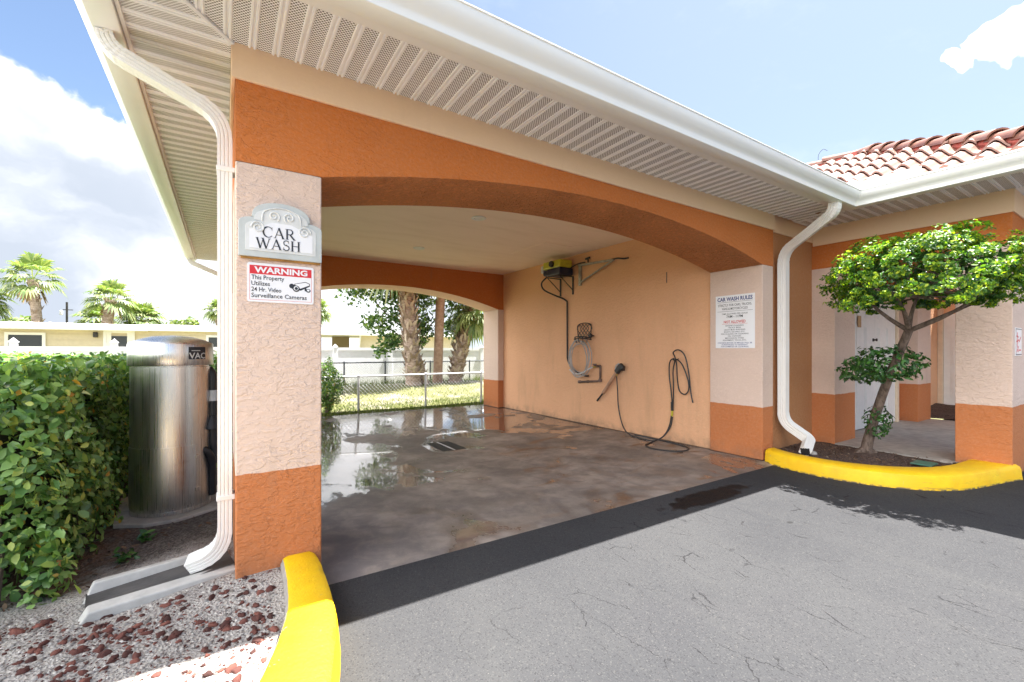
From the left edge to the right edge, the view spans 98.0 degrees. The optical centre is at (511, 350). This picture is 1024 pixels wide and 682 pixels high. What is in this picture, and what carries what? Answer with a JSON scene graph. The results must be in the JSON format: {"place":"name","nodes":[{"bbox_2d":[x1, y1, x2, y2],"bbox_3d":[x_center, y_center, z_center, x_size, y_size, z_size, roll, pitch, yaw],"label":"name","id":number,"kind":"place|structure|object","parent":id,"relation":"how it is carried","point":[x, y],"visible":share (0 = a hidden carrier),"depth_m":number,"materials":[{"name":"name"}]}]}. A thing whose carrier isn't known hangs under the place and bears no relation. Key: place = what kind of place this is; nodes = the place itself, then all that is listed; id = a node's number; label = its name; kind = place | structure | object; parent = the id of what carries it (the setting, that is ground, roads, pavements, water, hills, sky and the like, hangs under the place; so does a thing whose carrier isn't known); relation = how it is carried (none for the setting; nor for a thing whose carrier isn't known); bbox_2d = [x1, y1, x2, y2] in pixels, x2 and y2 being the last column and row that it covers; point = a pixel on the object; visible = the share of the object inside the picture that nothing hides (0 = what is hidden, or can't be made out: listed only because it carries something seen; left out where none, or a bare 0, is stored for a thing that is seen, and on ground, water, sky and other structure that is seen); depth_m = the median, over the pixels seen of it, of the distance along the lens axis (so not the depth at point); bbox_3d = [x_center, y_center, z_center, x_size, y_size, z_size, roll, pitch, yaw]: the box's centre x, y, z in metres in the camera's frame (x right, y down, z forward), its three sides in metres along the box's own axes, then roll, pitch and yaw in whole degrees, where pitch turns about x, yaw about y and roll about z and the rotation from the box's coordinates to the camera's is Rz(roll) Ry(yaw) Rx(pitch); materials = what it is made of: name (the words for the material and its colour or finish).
{"place":"outdoors","nodes":[
{"label":"outdoors","id":0,"kind":"place"},
{"bbox_2d":[59,302,69,322],"bbox_3d":[-23.810,-0.570,23.766,0.500,4.050,0.180,0,0,-33],"label":"utility pole","id":1,"kind":"object","parent":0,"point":[61,311],"visible":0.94,"depth_m":23.78,"materials":[{"name":"brown wood"}]},
{"bbox_2d":[0,429,285,681],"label":"gravel bed","id":2,"kind":"object","parent":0,"point":[183,539],"visible":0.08,"depth_m":2.22,"materials":[{"name":"grey gravel"}]},
{"bbox_2d":[0,351,130,608],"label":"hedge","id":3,"kind":"object","parent":2,"relation":"on","point":[64,433],"visible":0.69,"depth_m":2.54,"materials":[{"name":"green plant"}]},
{"bbox_2d":[0,483,215,611],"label":"leaf litter","id":4,"kind":"object","parent":2,"relation":"on","point":[4,606],"visible":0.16,"depth_m":2.84,"materials":[{"name":"brown plant"}]},
{"bbox_2d":[113,547,139,563],"bbox_3d":[-2.392,1.265,2.755,0.146,0.114,0.162,0,0,-33],"label":"weed","id":5,"kind":"object","parent":2,"relation":"on","point":[120,557],"visible":1,"depth_m":2.75,"materials":[{"name":"green plant"}]},
{"bbox_2d":[0,570,278,681],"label":"lava rock gravel","id":6,"kind":"structure","parent":2,"relation":"on","point":[225,626],"depth_m":2.01,"materials":[{"name":"brown stone"}]},
{"bbox_2d":[137,529,156,541],"bbox_3d":[-2.485,1.259,3.023,0.112,0.090,0.102,0,0,-33],"label":"weed","id":7,"kind":"object","parent":2,"relation":"on","point":[143,535],"visible":1,"depth_m":3.01,"materials":[{"name":"green plant"}]},
{"bbox_2d":[78,551,234,624],"bbox_3d":[-1.955,1.287,2.475,0.672,0.132,0.335,0,0,-43],"label":"splash block","id":8,"kind":"object","parent":2,"relation":"on","point":[121,592],"depth_m":2.42,"materials":[{"name":"concrete"}]},
{"bbox_2d":[113,485,216,528],"bbox_3d":[-2.842,1.318,3.718,0.769,0.074,0.870,0,0,-33],"label":"concrete pad","id":9,"kind":"object","parent":2,"relation":"on","point":[128,521],"visible":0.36,"depth_m":3.41,"materials":[{"name":"grey concrete"}]},
{"bbox_2d":[127,335,216,517],"bbox_3d":[-2.805,0.578,3.676,0.570,1.405,0.574,0,0,23],"label":"vacuum station","id":10,"kind":"object","parent":9,"relation":"on","point":[172,454],"visible":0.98,"depth_m":3.46,"materials":[{"name":"silver metal"}]},
{"bbox_2d":[128,444,200,510],"bbox_3d":[-2.759,0.990,3.491,0.500,0.470,0.171,0,0,-11],"label":"service door","id":11,"kind":"structure","parent":10,"relation":"in","point":[164,478],"depth_m":3.43,"materials":[{"name":"silver metal"}]},
{"bbox_2d":[121,350,232,469],"bbox_3d":[-3.668,0.692,5.037,1.056,1.471,1.171,0,0,-33],"label":"hedge","id":12,"kind":"object","parent":2,"relation":"on","point":[214,365],"visible":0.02,"depth_m":4.85,"materials":[{"name":"green plant"}]},
{"bbox_2d":[321,378,483,416],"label":"lawn","id":13,"kind":"structure","parent":0,"point":[413,393],"depth_m":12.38,"materials":[{"name":"green plant"}]},
{"bbox_2d":[0,288,18,321],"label":"palm tree","id":14,"kind":"object","parent":13,"relation":"on","point":[6,309],"visible":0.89,"depth_m":21.72,"materials":[{"name":"green plant"}]},
{"bbox_2d":[0,315,30,321],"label":"distant tree","id":15,"kind":"object","parent":13,"relation":"on","point":[21,318],"visible":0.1,"depth_m":26.61,"materials":[{"name":"green plant"}]},
{"bbox_2d":[0,250,67,321],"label":"palm tree","id":16,"kind":"object","parent":13,"relation":"on","point":[31,292],"visible":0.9,"depth_m":21.52,"materials":[{"name":"green plant"}]},
{"bbox_2d":[70,303,120,323],"bbox_3d":[-23.103,-0.627,24.773,2.530,4.163,2.464,0,0,-2],"label":"palm tree","id":17,"kind":"object","parent":13,"relation":"on","point":[94,313],"visible":0.32,"depth_m":24.34,"materials":[{"name":"green plant"}]},
{"bbox_2d":[0,321,216,346],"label":"mobile home","id":18,"kind":"object","parent":13,"relation":"on","point":[68,334],"visible":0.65,"depth_m":16.77,"materials":[{"name":"yellow"}]},
{"bbox_2d":[4,332,45,345],"bbox_3d":[-17.441,-0.130,15.943,1.030,1.050,0.043,0,0,-33],"label":"window","id":19,"kind":"structure","parent":18,"relation":"in","point":[24,338],"depth_m":15.96,"materials":[{"name":"grey glass"}]},
{"bbox_2d":[103,331,134,346],"bbox_3d":[-15.300,0.185,17.329,0.930,1.920,0.043,0,0,-33],"label":"window","id":20,"kind":"structure","parent":18,"relation":"in","point":[107,338],"depth_m":17.33,"materials":[{"name":"white glass"}]},
{"bbox_2d":[206,335,216,346],"bbox_3d":[-12.404,-0.205,19.204,1.330,0.900,0.043,0,0,-33],"label":"window","id":21,"kind":"structure","parent":18,"relation":"in","point":[210,338],"depth_m":18.97,"materials":[{"name":"grey glass"}]},
{"bbox_2d":[80,279,143,323],"bbox_3d":[-20.945,-1.170,23.263,2.643,5.285,2.551,0,0,-33],"label":"palm tree","id":22,"kind":"object","parent":13,"relation":"on","point":[111,307],"visible":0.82,"depth_m":22.98,"materials":[{"name":"green plant"}]},
{"bbox_2d":[114,302,167,324],"bbox_3d":[-20.838,-0.689,25.031,2.884,4.299,2.714,0,0,-33],"label":"palm tree","id":23,"kind":"object","parent":13,"relation":"on","point":[147,310],"visible":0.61,"depth_m":24.71,"materials":[{"name":"green plant"}]},
{"bbox_2d":[165,316,203,325],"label":"distant tree","id":24,"kind":"object","parent":13,"relation":"on","point":[192,321],"visible":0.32,"depth_m":32.58,"materials":[{"name":"green plant"}]},
{"bbox_2d":[200,298,216,325],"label":"palm tree","id":25,"kind":"object","parent":13,"relation":"on","point":[210,314],"visible":0.34,"depth_m":33.57,"materials":[{"name":"green plant"}]},
{"bbox_2d":[0,337,483,384],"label":"vinyl fence","id":26,"kind":"object","parent":13,"relation":"on","point":[335,353],"visible":0.24,"depth_m":15.51,"materials":[{"name":"white plastic"}]},
{"bbox_2d":[321,299,334,327],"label":"palm tree","id":27,"kind":"object","parent":13,"relation":"on","point":[324,316],"visible":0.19,"depth_m":34.05,"materials":[{"name":"green plant"}]},
{"bbox_2d":[321,355,344,412],"bbox_3d":[-3.985,0.728,9.573,0.672,1.347,0.718,0,0,24],"label":"shrub","id":28,"kind":"object","parent":13,"relation":"on","point":[326,397],"visible":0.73,"depth_m":9.49,"materials":[{"name":"green plant"}]},
{"bbox_2d":[321,330,455,347],"bbox_3d":[-7.555,0.188,25.487,8.980,2.346,4.800,0,0,-33],"label":"carport","id":29,"kind":"object","parent":13,"relation":"on","point":[340,339],"visible":0.12,"depth_m":23.38,"materials":[{"name":"white metal"}]},
{"bbox_2d":[355,288,437,385],"bbox_3d":[-3.323,-1.562,13.700,3.431,5.570,3.305,0,0,-5],"label":"palm tree","id":30,"kind":"object","parent":13,"relation":"on","point":[408,320],"visible":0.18,"depth_m":13.72,"materials":[{"name":"brown plant"}]},
{"bbox_2d":[333,288,461,358],"bbox_3d":[-3.451,-0.613,14.734,4.840,3.742,1.291,0,0,-38],"label":"broadleaf tree","id":31,"kind":"object","parent":13,"relation":"on","point":[391,341],"visible":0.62,"depth_m":14.26,"materials":[{"name":"green plant"}]},
{"bbox_2d":[321,371,483,410],"bbox_3d":[-2.450,1.042,10.684,8.500,1.025,0.068,0,0,-33],"label":"chain link fence","id":32,"kind":"object","parent":13,"relation":"on","point":[358,394],"visible":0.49,"depth_m":10.64,"materials":[{"name":"metal"}]},
{"bbox_2d":[323,360,483,382],"bbox_3d":[-2.721,0.881,16.346,10.800,1.063,0.068,0,0,-33],"label":"chain link fence","id":33,"kind":"object","parent":13,"relation":"on","point":[385,363],"visible":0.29,"depth_m":15.27,"materials":[{"name":"grey metal"}]},
{"bbox_2d":[328,376,482,385],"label":"undergrowth","id":34,"kind":"object","parent":13,"relation":"on","point":[431,379],"visible":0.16,"depth_m":14.79,"materials":[{"name":"green plant"}]},
{"bbox_2d":[418,345,430,384],"bbox_3d":[-2.993,0.449,14.281,0.758,1.591,0.470,0,0,-33],"label":"palm tree","id":35,"kind":"object","parent":13,"relation":"on","point":[422,372],"visible":0.23,"depth_m":14.22,"materials":[{"name":"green plant"}]},
{"bbox_2d":[432,297,458,382],"bbox_3d":[-2.275,-1.805,15.067,3.221,5.972,3.192,0,0,-33],"label":"palm tree","id":36,"kind":"object","parent":13,"relation":"on","point":[439,336],"visible":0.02,"depth_m":14.84,"materials":[{"name":"brown plant"}]},
{"bbox_2d":[443,302,483,381],"bbox_3d":[-1.288,-0.618,15.633,2.446,3.691,2.231,0,0,5],"label":"palm tree","id":37,"kind":"object","parent":13,"relation":"on","point":[469,325],"visible":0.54,"depth_m":15.17,"materials":[{"name":"green plant"}]},
{"bbox_2d":[0,0,1023,347],"label":"sky","id":38,"kind":"structure","parent":0,"point":[800,79],"materials":[{"name":"blue"}]},
{"bbox_2d":[321,404,771,584],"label":"concrete slab","id":39,"kind":"structure","parent":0,"point":[396,490],"depth_m":4.88,"materials":[{"name":"grey concrete"}]},
{"bbox_2d":[426,441,465,450],"bbox_3d":[-1.008,1.461,6.745,0.400,0.037,0.660,0,0,-33],"label":"floor drain","id":40,"kind":"object","parent":39,"relation":"in","point":[446,446],"visible":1,"depth_m":6.71,"materials":[{"name":"black metal"}]},
{"bbox_2d":[74,0,860,578],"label":"car wash building","id":41,"kind":"structure","parent":39,"relation":"on","point":[488,164],"depth_m":3.46,"materials":[{"name":"paint"}]},
{"bbox_2d":[238,203,321,264],"bbox_3d":[-1.331,-0.681,2.571,0.428,0.329,0.036,0,0,-33],"label":"plaque","id":42,"kind":"object","parent":41,"relation":"attached to","point":[277,232],"visible":1,"depth_m":2.56,"materials":[{"name":"white plastic"}]},
{"bbox_2d":[247,262,313,304],"bbox_3d":[-1.339,-0.387,2.583,0.345,0.221,0.006,0,0,-33],"label":"warning sign","id":43,"kind":"object","parent":41,"relation":"attached to","point":[272,283],"visible":1,"depth_m":2.58,"materials":[{"name":"white plastic"}]},
{"bbox_2d":[546,275,573,295],"bbox_3d":[0.909,-1.236,8.493,0.358,0.342,0.406,0,0,-33],"label":"shelf bracket","id":44,"kind":"object","parent":41,"relation":"attached to","point":[572,288],"visible":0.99,"depth_m":8.43,"materials":[{"name":"black metal"}]},
{"bbox_2d":[541,259,588,376],"bbox_3d":[0.951,-0.613,8.371,0.416,2.175,1.063,0,0,-33],"label":"pressure washer","id":45,"kind":"object","parent":44,"relation":"on","point":[555,268],"visible":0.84,"depth_m":8.35,"materials":[{"name":"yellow plastic"}]},
{"bbox_2d":[574,323,593,342],"bbox_3d":[1.279,-0.327,8.085,0.184,0.368,0.483,0,0,-33],"label":"hose rack","id":46,"kind":"object","parent":41,"relation":"attached to","point":[590,335],"visible":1,"depth_m":8.06,"materials":[{"name":"black metal"}]},
{"bbox_2d":[568,337,595,377],"bbox_3d":[1.247,0.124,8.091,0.119,0.752,0.660,0,0,-41],"label":"garden hose","id":47,"kind":"object","parent":46,"relation":"hanging from","point":[574,373],"visible":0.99,"depth_m":8.05,"materials":[{"name":"grey rubber"}]},
{"bbox_2d":[578,364,601,382],"bbox_3d":[1.383,0.419,8.007,0.100,0.377,0.595,0,0,-33],"label":"water pipe","id":48,"kind":"object","parent":41,"relation":"attached to","point":[590,381],"visible":1,"depth_m":7.83,"materials":[{"name":"metal"}]},
{"bbox_2d":[578,256,628,285],"bbox_3d":[1.561,-1.450,7.720,0.058,0.490,1.267,0,0,-31],"label":"swing arm","id":49,"kind":"object","parent":41,"relation":"attached to","point":[580,280],"visible":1,"depth_m":8.00},
{"bbox_2d":[596,363,624,400],"bbox_3d":[1.665,0.551,7.567,0.095,0.691,0.678,0,0,-33],"label":"spray gun","id":50,"kind":"object","parent":41,"relation":"attached to","point":[620,367],"visible":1,"depth_m":7.44,"materials":[{"name":"black plastic"}]},
{"bbox_2d":[716,293,754,347],"bbox_3d":[2.867,-0.376,5.731,0.005,0.688,0.522,0,0,-33],"label":"rules sign","id":51,"kind":"object","parent":41,"relation":"attached to","point":[735,321],"visible":1,"depth_m":5.72,"materials":[{"name":"white"}]},
{"bbox_3d":[2.377,0.127,6.453,0.131,0.050,0.016,0,0,-33],"label":"wall hook","id":52,"kind":"object","parent":41,"relation":"attached to","visible":0},
{"bbox_2d":[616,349,692,451],"bbox_3d":[1.963,0.671,6.654,0.592,1.384,1.554,0,0,-33],"label":"pressure hose","id":53,"kind":"object","parent":52,"relation":"hanging from","point":[672,410],"visible":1,"depth_m":6.51,"materials":[{"name":"black rubber"}]},
{"bbox_2d":[329,419,1023,681],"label":"asphalt drive","id":54,"kind":"structure","parent":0,"point":[772,573],"depth_m":2.46,"materials":[{"name":"grey asphalt"}]},
{"bbox_2d":[259,551,340,681],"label":"kerb","id":55,"kind":"structure","parent":54,"relation":"on","point":[307,648],"depth_m":1.91,"materials":[{"name":"yellow paint"}]},
{"bbox_2d":[765,447,1022,490],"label":"kerb","id":56,"kind":"structure","parent":54,"relation":"on","point":[970,474],"depth_m":4.53,"materials":[{"name":"yellow paint"}]},
{"bbox_2d":[792,125,1023,472],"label":"breezeway building","id":57,"kind":"structure","parent":54,"relation":"on","point":[973,373],"depth_m":5.16,"materials":[{"name":"paint"}]},
{"bbox_2d":[858,316,860,326],"bbox_3d":[5.446,-0.455,6.971,0.120,0.180,0.008,0,0,-33],"label":"door tag","id":58,"kind":"object","parent":57,"relation":"attached to","point":[859,321],"depth_m":6.96,"materials":[{"name":"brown wood"}]},
{"bbox_2d":[855,304,877,429],"bbox_3d":[5.621,0.215,7.087,0.900,2.050,0.101,0,0,-33],"label":"door","id":59,"kind":"structure","parent":57,"relation":"in","point":[865,334],"depth_m":7.10,"materials":[{"name":"white metal"}]},
{"bbox_2d":[875,304,894,424],"bbox_3d":[6.371,0.215,7.603,0.900,2.050,0.050,0,0,-33],"label":"door","id":60,"kind":"structure","parent":57,"relation":"in","point":[884,329],"depth_m":7.61,"materials":[{"name":"white paint"}]},
{"bbox_2d":[944,314,954,404],"bbox_3d":[9.942,0.215,9.603,0.050,2.050,0.915,0,0,-33],"label":"door","id":61,"kind":"structure","parent":57,"relation":"in","point":[949,322],"depth_m":9.90,"materials":[{"name":"metal"}]},
{"bbox_2d":[1015,327,1021,355],"bbox_3d":[5.454,-0.095,4.791,0.295,0.300,0.008,0,0,-33],"label":"pillar sign","id":62,"kind":"object","parent":57,"relation":"attached to","point":[1018,341],"visible":1,"depth_m":4.78,"materials":[{"name":"white plastic"}]},
{"bbox_2d":[780,441,956,466],"bbox_3d":[4.079,1.266,5.107,1.500,0.048,1.780,0,0,-33],"label":"planting bed","id":63,"kind":"object","parent":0,"point":[881,456],"visible":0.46,"depth_m":5.29,"materials":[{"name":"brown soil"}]},
{"bbox_2d":[816,218,1023,453],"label":"topiary tree","id":64,"kind":"object","parent":63,"relation":"on","point":[986,283],"visible":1,"depth_m":4.38,"materials":[{"name":"green plant"}]},
{"bbox_2d":[910,460,937,466],"bbox_3d":[4.551,1.246,4.912,0.220,0.018,0.180,0,0,-33],"label":"valve box lid","id":65,"kind":"object","parent":63,"relation":"on","point":[924,463],"visible":0.95,"depth_m":4.88,"materials":[{"name":"green plastic"}]},
{"bbox_2d":[835,419,958,463],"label":"walkway","id":66,"kind":"structure","parent":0,"point":[932,439],"depth_m":6.21,"materials":[{"name":"concrete"}]},
{"bbox_2d":[931,403,954,419],"bbox_3d":[9.445,1.220,7.998,2.650,0.089,3.360,0,0,-33],"label":"mulch bed","id":67,"kind":"object","parent":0,"point":[941,411],"visible":0.23,"depth_m":8.74,"materials":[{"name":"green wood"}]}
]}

